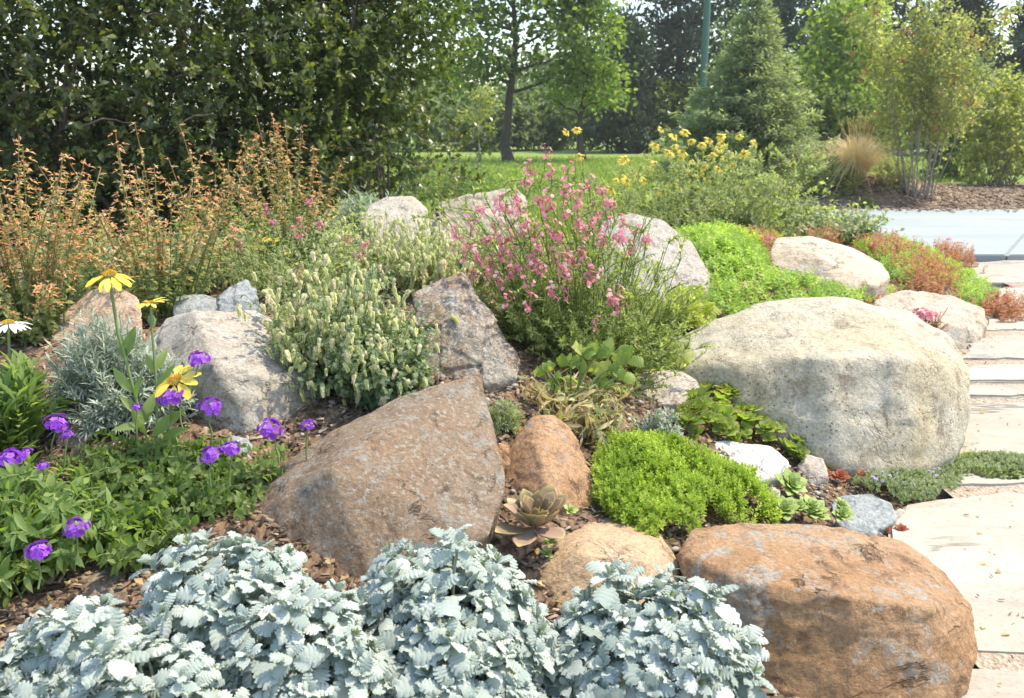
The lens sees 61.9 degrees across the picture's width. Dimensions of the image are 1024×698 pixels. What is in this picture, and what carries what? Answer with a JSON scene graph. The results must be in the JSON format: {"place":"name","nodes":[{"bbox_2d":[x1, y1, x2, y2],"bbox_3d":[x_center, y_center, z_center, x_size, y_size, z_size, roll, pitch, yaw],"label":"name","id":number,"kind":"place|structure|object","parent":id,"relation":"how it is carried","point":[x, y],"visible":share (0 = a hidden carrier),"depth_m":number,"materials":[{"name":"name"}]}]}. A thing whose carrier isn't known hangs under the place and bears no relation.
{"place":"outdoors","nodes":[
{"label":"outdoors","id":0,"kind":"place"},
{"bbox_2d":[88,222,250,300],"bbox_3d":[-1.724,-0.421,4.292,0.756,0.412,0.743,0,14,0],"label":"shrub","id":1,"kind":"object","parent":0,"point":[192,272],"visible":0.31,"depth_m":4.21,"materials":[{"name":"green plant"}]},
{"bbox_2d":[261,295,365,370],"bbox_3d":[-0.676,-0.044,2.928,0.388,0.252,0.438,0,14,0],"label":"hop oregano","id":2,"kind":"object","parent":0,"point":[286,340],"visible":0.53,"depth_m":2.89,"materials":[{"name":"green plant"}]},
{"bbox_2d":[233,247,459,405],"bbox_3d":[-0.577,-0.088,3.056,0.782,0.525,0.816,0,14,0],"label":"hop oregano","id":3,"kind":"object","parent":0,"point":[372,306],"visible":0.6,"depth_m":2.91,"materials":[{"name":"green plant"}]},
{"bbox_2d":[324,185,393,246],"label":"blue grass","id":4,"kind":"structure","parent":0,"point":[367,203],"depth_m":6.84,"materials":[{"name":"green plant"}]},
{"bbox_2d":[0,150,1020,697],"bbox_3d":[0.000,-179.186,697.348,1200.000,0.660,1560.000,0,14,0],"label":"ground","id":5,"kind":"structure","parent":0,"point":[230,524],"depth_m":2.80,"materials":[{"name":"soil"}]},
{"bbox_2d":[0,348,82,457],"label":"strap leaf plant","id":6,"kind":"object","parent":5,"relation":"on","point":[22,406],"visible":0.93,"depth_m":2.54,"materials":[{"name":"green plant"}]},
{"bbox_2d":[0,440,128,641],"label":"verbena","id":7,"kind":"object","parent":5,"relation":"on","point":[30,540],"visible":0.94,"depth_m":2.08,"materials":[{"name":"green plant"}]},
{"bbox_2d":[0,134,150,346],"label":"agastache","id":8,"kind":"object","parent":5,"relation":"on","point":[46,310],"visible":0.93,"depth_m":3.33,"materials":[{"name":"orange plant"}]},
{"bbox_2d":[0,593,174,697],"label":"dusty miller","id":9,"kind":"object","parent":5,"relation":"on","point":[34,662],"visible":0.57,"depth_m":1.68,"materials":[{"name":"silver plant"}]},
{"bbox_2d":[50,284,142,346],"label":"rock","id":10,"kind":"object","parent":5,"relation":"on","point":[128,302],"visible":0.35,"depth_m":3.46,"materials":[{"name":"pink stone"}]},
{"bbox_2d":[75,565,128,607],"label":"rock","id":11,"kind":"object","parent":5,"relation":"on","point":[98,584],"visible":0.26,"depth_m":2.06,"materials":[{"name":"brown stone"}]},
{"bbox_2d":[39,306,200,440],"bbox_3d":[-1.275,0.057,2.780,0.530,0.415,0.446,0,14,0],"label":"artemisia","id":12,"kind":"object","parent":5,"relation":"on","point":[92,381],"visible":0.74,"depth_m":2.70,"materials":[{"name":"silver plant"}]},
{"bbox_2d":[52,489,198,575],"bbox_3d":[-0.943,0.475,2.141,0.327,0.157,0.316,0,14,0],"label":"verbena","id":13,"kind":"object","parent":5,"relation":"on","point":[126,547],"visible":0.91,"depth_m":2.13,"materials":[{"name":"green plant"}]},
{"bbox_2d":[23,218,243,300],"bbox_3d":[-1.990,-0.479,4.601,1.134,0.360,1.167,-8,17,-29],"label":"leafy perennial","id":14,"kind":"object","parent":5,"relation":"on","point":[89,277],"visible":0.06,"depth_m":4.40,"materials":[{"name":"green plant"}]},
{"bbox_2d":[25,122,259,322],"bbox_3d":[-1.592,-0.570,3.830,0.860,0.867,0.962,6,16,22],"label":"agastache","id":15,"kind":"object","parent":5,"relation":"on","point":[158,288],"visible":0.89,"depth_m":3.76,"materials":[{"name":"orange plant"}]},
{"bbox_2d":[85,269,201,457],"bbox_3d":[-1.087,0.054,2.528,0.379,0.563,0.201,5,15,20],"label":"yellow daisy","id":16,"kind":"object","parent":5,"relation":"on","point":[164,381],"visible":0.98,"depth_m":2.53,"materials":[{"name":"green plant"}]},
{"bbox_2d":[44,630,249,697],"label":"dusty miller","id":17,"kind":"object","parent":5,"relation":"on","point":[187,673],"visible":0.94,"depth_m":1.59,"materials":[{"name":"silver plant"}]},
{"bbox_2d":[0,350,315,538],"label":"verbena","id":18,"kind":"object","parent":5,"relation":"on","point":[215,496],"visible":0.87,"depth_m":2.40,"materials":[{"name":"green plant"}]},
{"bbox_2d":[173,294,218,316],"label":"rock","id":19,"kind":"object","parent":5,"relation":"on","point":[198,302],"visible":0.26,"depth_m":3.77,"materials":[{"name":"grey stone"}]},
{"bbox_2d":[156,123,266,285],"bbox_3d":[-1.633,-0.752,4.527,0.611,0.868,0.481,0,14,0],"label":"agastache","id":20,"kind":"object","parent":5,"relation":"on","point":[216,200],"visible":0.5,"depth_m":4.58,"materials":[{"name":"orange plant"}]},
{"bbox_2d":[128,528,322,667],"bbox_3d":[-0.639,0.575,1.917,0.468,0.350,0.424,0,14,0],"label":"dusty miller","id":21,"kind":"object","parent":5,"relation":"on","point":[216,586],"visible":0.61,"depth_m":1.83,"materials":[{"name":"silver plant"}]},
{"bbox_2d":[145,310,328,433],"bbox_3d":[-1.049,0.116,3.172,0.695,0.548,1.024,-5,15,-17],"label":"boulder","id":22,"kind":"object","parent":5,"relation":"on","point":[239,371],"visible":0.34,"depth_m":2.85,"materials":[{"name":"grey stone"}]},
{"bbox_2d":[215,279,260,311],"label":"rock","id":23,"kind":"object","parent":5,"relation":"on","point":[227,298],"visible":0.36,"depth_m":3.67,"materials":[{"name":"grey stone"}]},
{"bbox_2d":[0,0,499,246],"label":"tall shrub","id":24,"kind":"object","parent":5,"relation":"on","point":[29,113],"visible":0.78,"depth_m":7.98,"materials":[{"name":"green plant"}]},
{"bbox_2d":[206,112,347,261],"bbox_3d":[-1.425,-1.040,5.508,0.753,0.943,0.835,5,15,19],"label":"agastache","id":25,"kind":"object","parent":5,"relation":"on","point":[282,216],"visible":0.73,"depth_m":5.38,"materials":[{"name":"orange plant"}]},
{"bbox_2d":[193,198,369,301],"bbox_3d":[-1.151,-0.501,4.247,0.929,0.497,0.891,0,14,0],"label":"shrub","id":26,"kind":"object","parent":5,"relation":"on","point":[253,261],"visible":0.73,"depth_m":4.18,"materials":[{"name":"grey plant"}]},
{"bbox_2d":[195,200,379,263],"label":"leafy perennial","id":27,"kind":"object","parent":5,"relation":"on","point":[252,229],"visible":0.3,"depth_m":5.53,"materials":[{"name":"green plant"}]},
{"bbox_2d":[211,578,405,697],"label":"dusty miller","id":28,"kind":"object","parent":5,"relation":"on","point":[354,659],"visible":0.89,"depth_m":1.71,"materials":[{"name":"silver plant"}]},
{"bbox_2d":[205,0,483,244],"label":"tall shrub","id":29,"kind":"object","parent":5,"relation":"on","point":[392,22],"visible":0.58,"depth_m":8.75,"materials":[{"name":"green plant"}]},
{"bbox_2d":[284,208,471,289],"bbox_3d":[-0.738,-0.536,4.732,1.083,0.457,1.029,0,14,0],"label":"hop oregano","id":30,"kind":"object","parent":5,"relation":"on","point":[364,262],"visible":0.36,"depth_m":4.69,"materials":[{"name":"green plant"}]},
{"bbox_2d":[259,373,504,580],"bbox_3d":[-0.404,0.460,2.570,0.958,0.628,0.796,-8,17,-29],"label":"boulder","id":31,"kind":"object","parent":5,"relation":"on","point":[352,497],"visible":0.64,"depth_m":2.35,"materials":[{"name":"brown stone"}]},
{"bbox_2d":[324,311,443,411],"bbox_3d":[-0.424,0.047,2.850,0.394,0.331,0.415,0,14,0],"label":"hop oregano","id":32,"kind":"object","parent":5,"relation":"on","point":[372,382],"visible":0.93,"depth_m":2.77,"materials":[{"name":"green plant"}]},
{"bbox_2d":[362,196,430,248],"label":"boulder","id":33,"kind":"object","parent":5,"relation":"on","point":[398,205],"visible":0.32,"depth_m":6.44,"materials":[{"name":"stone"}]},
{"bbox_2d":[365,211,512,296],"bbox_3d":[-0.341,-0.477,4.402,0.794,0.455,0.877,0,14,0],"label":"hop oregano","id":34,"kind":"object","parent":5,"relation":"on","point":[424,273],"visible":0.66,"depth_m":4.24,"materials":[{"name":"green plant"}]},
{"bbox_2d":[340,524,559,697],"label":"dusty miller","id":35,"kind":"object","parent":5,"relation":"on","point":[455,573],"visible":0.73,"depth_m":1.90,"materials":[{"name":"silver plant"}]},
{"bbox_2d":[384,616,544,697],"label":"dusty miller","id":36,"kind":"object","parent":5,"relation":"on","point":[457,662],"visible":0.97,"depth_m":1.77,"materials":[{"name":"silver plant"}]},
{"bbox_2d":[412,272,520,392],"bbox_3d":[-0.169,-0.028,3.254,0.406,0.501,0.554,0,14,0],"label":"boulder","id":37,"kind":"object","parent":5,"relation":"on","point":[473,340],"visible":0.6,"depth_m":3.10,"materials":[{"name":"grey stone"}]},
{"bbox_2d":[487,394,523,434],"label":"green tuft","id":38,"kind":"object","parent":5,"relation":"on","point":[498,416],"visible":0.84,"depth_m":2.82,"materials":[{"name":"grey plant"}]},
{"bbox_2d":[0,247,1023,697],"bbox_3d":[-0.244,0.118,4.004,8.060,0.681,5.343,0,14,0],"label":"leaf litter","id":39,"kind":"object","parent":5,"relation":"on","point":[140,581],"visible":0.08,"depth_m":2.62,"materials":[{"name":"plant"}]},
{"bbox_2d":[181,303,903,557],"bbox_3d":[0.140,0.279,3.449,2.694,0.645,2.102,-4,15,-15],"label":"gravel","id":40,"kind":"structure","parent":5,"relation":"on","point":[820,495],"depth_m":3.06,"materials":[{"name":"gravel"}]},
{"bbox_2d":[505,415,592,516],"bbox_3d":[0.115,0.424,2.790,0.290,0.412,0.454,0,14,0],"label":"rock","id":41,"kind":"object","parent":5,"relation":"on","point":[545,450],"visible":0.62,"depth_m":2.65,"materials":[{"name":"orange stone"}]},
{"bbox_2d":[409,143,717,406],"bbox_3d":[0.233,-0.358,3.566,1.167,0.974,1.150,-9,17,-31],"label":"pink flower bush","id":42,"kind":"object","parent":5,"relation":"on","point":[550,311],"visible":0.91,"depth_m":3.38,"materials":[{"name":"green plant"}]},
{"bbox_2d":[515,337,643,450],"bbox_3d":[0.206,0.155,3.026,0.489,0.392,0.433,11,18,37],"label":"lobed leaf plant","id":43,"kind":"object","parent":5,"relation":"on","point":[576,410],"visible":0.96,"depth_m":2.98,"materials":[{"name":"plant"}]},
{"bbox_2d":[540,518,678,606],"bbox_3d":[0.265,0.681,2.516,0.439,0.331,0.583,0,14,0],"label":"rock","id":44,"kind":"object","parent":5,"relation":"on","point":[579,549],"visible":0.37,"depth_m":2.38,"materials":[{"name":"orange stone"}]},
{"bbox_2d":[597,213,709,300],"bbox_3d":[0.796,-0.488,5.043,0.708,0.606,1.057,0,14,0],"label":"boulder","id":45,"kind":"object","parent":5,"relation":"on","point":[691,267],"visible":0.38,"depth_m":4.82,"materials":[{"name":"stone"}]},
{"bbox_2d":[534,560,776,697],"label":"dusty miller","id":46,"kind":"object","parent":5,"relation":"on","point":[694,637],"visible":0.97,"depth_m":1.92,"materials":[{"name":"silver plant"}]},
{"bbox_2d":[631,407,684,441],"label":"silver herb","id":47,"kind":"object","parent":5,"relation":"on","point":[647,424],"visible":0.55,"depth_m":3.10,"materials":[{"name":"green plant"}]},
{"bbox_2d":[636,369,698,409],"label":"stone","id":48,"kind":"object","parent":5,"relation":"on","point":[670,397],"visible":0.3,"depth_m":3.47,"materials":[{"name":"grey stone"}]},
{"bbox_2d":[650,286,707,331],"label":"green tuft","id":49,"kind":"object","parent":5,"relation":"on","point":[697,322],"visible":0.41,"depth_m":4.17,"materials":[{"name":"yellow plant"}]},
{"bbox_2d":[588,428,782,539],"bbox_3d":[0.549,0.442,2.870,0.771,0.339,0.458,-9,17,-31],"label":"sedum mat","id":50,"kind":"object","parent":5,"relation":"on","point":[697,484],"visible":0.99,"depth_m":2.78,"materials":[{"name":"green plant"}]},
{"bbox_2d":[547,126,836,231],"bbox_3d":[2.022,-1.843,9.606,3.307,1.296,2.878,0,14,0],"label":"yellow flower bush","id":51,"kind":"object","parent":5,"relation":"on","point":[692,208],"visible":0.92,"depth_m":9.38,"materials":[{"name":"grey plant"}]},
{"bbox_2d":[670,381,831,473],"bbox_3d":[0.983,0.302,3.533,0.826,0.343,0.478,-3,15,-12],"label":"sedum mat","id":52,"kind":"object","parent":5,"relation":"on","point":[723,413],"visible":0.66,"depth_m":3.40,"materials":[{"name":"green plant"}]},
{"bbox_2d":[715,441,788,488],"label":"stone","id":53,"kind":"object","parent":5,"relation":"on","point":[770,461],"visible":0.33,"depth_m":3.23,"materials":[{"name":"grey stone"}]},
{"bbox_2d":[673,218,894,320],"bbox_3d":[2.114,-0.777,6.796,1.760,0.639,5.227,3,15,12],"label":"sedum mat","id":54,"kind":"object","parent":5,"relation":"on","point":[704,239],"visible":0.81,"depth_m":5.40,"materials":[{"name":"green plant"}]},
{"bbox_2d":[797,454,828,486],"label":"stone","id":55,"kind":"object","parent":5,"relation":"on","point":[813,469],"visible":0.46,"depth_m":3.34,"materials":[{"name":"beige stone"}]},
{"bbox_2d":[667,296,970,487],"bbox_3d":[1.435,0.199,4.000,1.579,0.858,1.302,0,14,0],"label":"boulder","id":56,"kind":"object","parent":5,"relation":"on","point":[850,386],"visible":0.71,"depth_m":3.52,"materials":[{"name":"grey stone"}]},
{"bbox_2d":[793,494,853,521],"bbox_3d":[1.074,0.554,2.986,0.228,0.062,0.134,0,14,0],"label":"houseleek","id":57,"kind":"object","parent":5,"relation":"on","point":[813,507],"visible":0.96,"depth_m":2.96,"materials":[{"name":"green plant"}]},
{"bbox_2d":[677,523,977,697],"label":"boulder","id":58,"kind":"object","parent":5,"relation":"on","point":[836,612],"visible":0.78,"depth_m":2.18,"materials":[{"name":"stone"}]},
{"bbox_2d":[770,236,889,301],"bbox_3d":[2.328,-0.522,6.370,0.932,0.619,0.762,0,14,0],"label":"boulder","id":59,"kind":"object","parent":5,"relation":"on","point":[850,266],"visible":0.51,"depth_m":6.14,"materials":[{"name":"beige stone"}]},
{"bbox_2d":[832,494,896,533],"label":"stone","id":60,"kind":"object","parent":5,"relation":"on","point":[879,513],"visible":0.37,"depth_m":3.15,"materials":[{"name":"grey stone"}]},
{"bbox_2d":[734,173,1023,212],"bbox_3d":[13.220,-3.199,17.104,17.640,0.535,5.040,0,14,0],"label":"mulch bed","id":61,"kind":"object","parent":5,"relation":"on","point":[937,197],"visible":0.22,"depth_m":16.43,"materials":[{"name":"brown wood"}]},
{"bbox_2d":[778,151,869,199],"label":"garden shrub","id":62,"kind":"object","parent":61,"relation":"on","point":[813,182],"visible":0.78,"depth_m":16.19,"materials":[{"name":"green plant"}]},
{"bbox_2d":[776,108,945,202],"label":"ornamental grass","id":63,"kind":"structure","parent":61,"relation":"on","point":[859,154],"depth_m":16.24,"materials":[{"name":"plant"}]},
{"bbox_2d":[842,0,1022,198],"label":"multi stem tree","id":64,"kind":"object","parent":61,"relation":"on","point":[945,99],"visible":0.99,"depth_m":15.41,"materials":[{"name":"green plant"}]},
{"bbox_2d":[943,62,1023,186],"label":"garden shrub","id":65,"kind":"object","parent":61,"relation":"on","point":[996,142],"visible":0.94,"depth_m":17.88,"materials":[{"name":"green plant"}]},
{"bbox_2d":[852,227,950,291],"bbox_3d":[3.799,-0.993,8.496,0.883,0.432,3.241,2,15,9],"label":"russet sedum","id":66,"kind":"object","parent":5,"relation":"on","point":[874,244],"visible":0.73,"depth_m":8.02,"materials":[{"name":"orange plant"}]},
{"bbox_2d":[874,290,987,352],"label":"boulder","id":67,"kind":"object","parent":5,"relation":"on","point":[967,321],"visible":0.54,"depth_m":5.95,"materials":[{"name":"stone"}]},
{"bbox_2d":[898,252,964,298],"bbox_3d":[3.672,-0.614,7.369,0.488,0.336,1.710,8,17,29],"label":"russet sedum","id":68,"kind":"object","parent":5,"relation":"on","point":[926,286],"visible":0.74,"depth_m":7.11,"materials":[{"name":"orange plant"}]},
{"bbox_2d":[888,492,1023,668],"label":"flagstone","id":69,"kind":"object","parent":5,"relation":"on","point":[941,534],"visible":0.51,"depth_m":2.93,"materials":[{"name":"stone"}]},
{"bbox_2d":[925,402,1023,497],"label":"flagstone","id":70,"kind":"object","parent":5,"relation":"on","point":[997,433],"visible":0.37,"depth_m":4.02,"materials":[{"name":"stone"}]},
{"bbox_2d":[962,669,1023,697],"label":"flagstone","id":71,"kind":"object","parent":5,"relation":"on","point":[983,683],"visible":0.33,"depth_m":2.23,"materials":[{"name":"stone"}]},
{"bbox_2d":[968,364,1023,382],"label":"flagstone","id":72,"kind":"object","parent":5,"relation":"on","point":[1005,373],"visible":0.54,"depth_m":5.00,"materials":[{"name":"stone"}]},
{"bbox_2d":[970,385,1023,398],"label":"flagstone","id":73,"kind":"object","parent":5,"relation":"on","point":[996,391],"visible":0.47,"depth_m":4.67,"materials":[{"name":"stone"}]},
{"bbox_2d":[0,0,1023,128],"label":"sky","id":74,"kind":"structure","parent":0,"point":[1002,2],"materials":[{"name":"white"}]},
{"bbox_2d":[4,129,1023,243],"bbox_3d":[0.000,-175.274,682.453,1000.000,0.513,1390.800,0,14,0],"label":"lawn","id":75,"kind":"structure","parent":0,"point":[595,153],"depth_m":40.32,"materials":[{"name":"green plant"}]},
{"bbox_2d":[362,91,450,151],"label":"shrub","id":76,"kind":"object","parent":75,"relation":"on","point":[437,129],"visible":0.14,"depth_m":44.34,"materials":[{"name":"green plant"}]},
{"bbox_2d":[371,149,510,201],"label":"leafy perennial","id":77,"kind":"object","parent":75,"relation":"on","point":[446,186],"visible":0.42,"depth_m":14.38,"materials":[{"name":"green plant"}]},
{"bbox_2d":[430,188,528,240],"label":"boulder","id":78,"kind":"object","parent":75,"relation":"on","point":[480,199],"visible":0.2,"depth_m":9.57,"materials":[{"name":"stone"}]},
{"bbox_2d":[457,80,505,165],"bbox_3d":[-0.890,-6.534,25.163,1.409,2.699,1.475,-4,15,-16],"label":"young tree","id":79,"kind":"object","parent":75,"relation":"on","point":[487,106],"visible":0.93,"depth_m":24.90,"materials":[{"name":"green plant"}]},
{"bbox_2d":[439,82,548,151],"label":"shrub","id":80,"kind":"object","parent":75,"relation":"on","point":[524,133],"visible":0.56,"depth_m":44.94,"materials":[{"name":"green plant"}]},
{"bbox_2d":[397,165,621,195],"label":"leafy perennial","id":81,"kind":"object","parent":75,"relation":"on","point":[517,176],"visible":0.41,"depth_m":16.18,"materials":[{"name":"green plant"}]},
{"bbox_2d":[426,0,637,162],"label":"shade tree","id":82,"kind":"object","parent":75,"relation":"on","point":[513,70],"visible":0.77,"depth_m":29.07,"materials":[{"name":"green plant"}]},
{"bbox_2d":[82,155,987,239],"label":"lawn grass","id":83,"kind":"structure","parent":75,"relation":"on","point":[608,162],"depth_m":22.55,"materials":[{"name":"green plant"}]},
{"bbox_2d":[487,73,592,150],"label":"shrub","id":84,"kind":"object","parent":75,"relation":"on","point":[560,123],"visible":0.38,"depth_m":46.76,"materials":[{"name":"green plant"}]},
{"bbox_2d":[522,0,639,159],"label":"shade tree","id":85,"kind":"object","parent":75,"relation":"on","point":[586,78],"visible":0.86,"depth_m":29.68,"materials":[{"name":"green plant"}]},
{"bbox_2d":[567,8,666,153],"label":"pine tree","id":86,"kind":"object","parent":75,"relation":"on","point":[633,128],"visible":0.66,"depth_m":41.38,"materials":[{"name":"green plant"}]},
{"bbox_2d":[614,0,741,141],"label":"pine tree","id":87,"kind":"object","parent":75,"relation":"on","point":[681,45],"visible":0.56,"depth_m":43.41,"materials":[{"name":"green plant"}]},
{"bbox_2d":[641,72,760,147],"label":"shrub","id":88,"kind":"object","parent":75,"relation":"on","point":[668,121],"visible":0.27,"depth_m":41.61,"materials":[{"name":"green plant"}]},
{"bbox_2d":[647,0,842,179],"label":"spruce","id":89,"kind":"object","parent":75,"relation":"on","point":[750,49],"visible":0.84,"depth_m":19.04,"materials":[{"name":"green plant"}]},
{"bbox_2d":[710,0,855,117],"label":"pine tree","id":90,"kind":"object","parent":75,"relation":"on","point":[787,8],"visible":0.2,"depth_m":41.79,"materials":[{"name":"green plant"}]},
{"bbox_2d":[785,203,893,243],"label":"leafy perennial","id":91,"kind":"object","parent":75,"relation":"on","point":[859,228],"visible":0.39,"depth_m":9.28,"materials":[{"name":"green plant"}]},
{"bbox_2d":[788,71,891,158],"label":"garden shrub","id":92,"kind":"object","parent":75,"relation":"on","point":[841,108],"visible":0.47,"depth_m":28.55,"materials":[{"name":"green plant"}]},
{"bbox_2d":[777,0,913,158],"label":"round tree","id":93,"kind":"object","parent":75,"relation":"on","point":[823,60],"visible":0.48,"depth_m":31.68,"materials":[{"name":"green plant"}]},
{"bbox_2d":[812,0,938,132],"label":"tree","id":94,"kind":"object","parent":75,"relation":"on","point":[901,12],"visible":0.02,"depth_m":44.08,"materials":[{"name":"green plant"}]},
{"bbox_2d":[901,49,1014,178],"bbox_3d":[10.643,-5.460,20.343,2.694,3.252,2.248,0,14,0],"label":"garden shrub","id":95,"kind":"object","parent":75,"relation":"on","point":[951,165],"visible":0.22,"depth_m":20.26,"materials":[{"name":"green plant"}]},
{"bbox_2d":[921,0,1009,138],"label":"pine tree","id":96,"kind":"object","parent":75,"relation":"on","point":[969,5],"visible":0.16,"depth_m":40.48,"materials":[{"name":"green plant"}]},
{"bbox_2d":[980,0,1023,117],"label":"pine tree","id":97,"kind":"object","parent":75,"relation":"on","point":[1017,39],"visible":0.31,"depth_m":37.92,"materials":[{"name":"green plant"}]},
{"bbox_2d":[495,484,578,557],"bbox_3d":[0.070,0.491,2.379,0.233,0.164,0.218,0,14,0],"label":"succulent rosette","id":98,"kind":"object","parent":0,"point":[543,506],"visible":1,"depth_m":2.37,"materials":[{"name":"brown plant"}]},
{"bbox_2d":[709,194,904,239],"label":"leafy perennial","id":99,"kind":"object","parent":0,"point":[793,231],"visible":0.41,"depth_m":9.10,"materials":[{"name":"green plant"}]},
{"bbox_2d":[816,209,1023,261],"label":"patio","id":100,"kind":"structure","parent":0,"point":[995,235],"depth_m":11.83,"materials":[{"name":"concrete"}]},
{"bbox_2d":[851,232,1001,306],"bbox_3d":[3.972,-0.878,8.422,1.176,0.402,3.647,3,15,11],"label":"sedum mat","id":101,"kind":"object","parent":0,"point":[969,273],"visible":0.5,"depth_m":7.56,"materials":[{"name":"green plant"}]},
{"bbox_2d":[850,450,1023,503],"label":"thyme mat","id":102,"kind":"object","parent":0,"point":[915,488],"visible":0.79,"depth_m":3.45,"materials":[{"name":"green plant"}]},
{"bbox_2d":[943,283,1023,671],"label":"path","id":103,"kind":"structure","parent":0,"point":[1006,661],"depth_m":3.44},
{"bbox_2d":[962,335,1023,363],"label":"flagstone","id":104,"kind":"object","parent":103,"relation":"on","point":[1009,347],"visible":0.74,"depth_m":5.58,"materials":[{"name":"stone"}]},
{"bbox_2d":[967,260,1023,287],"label":"flagstone","id":105,"kind":"object","parent":103,"relation":"on","point":[1000,273],"visible":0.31,"depth_m":8.57,"materials":[{"name":"stone"}]},
{"bbox_2d":[969,285,1023,322],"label":"russet sedum","id":106,"kind":"object","parent":103,"relation":"on","point":[1009,307],"visible":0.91,"depth_m":6.63,"materials":[{"name":"orange plant"}]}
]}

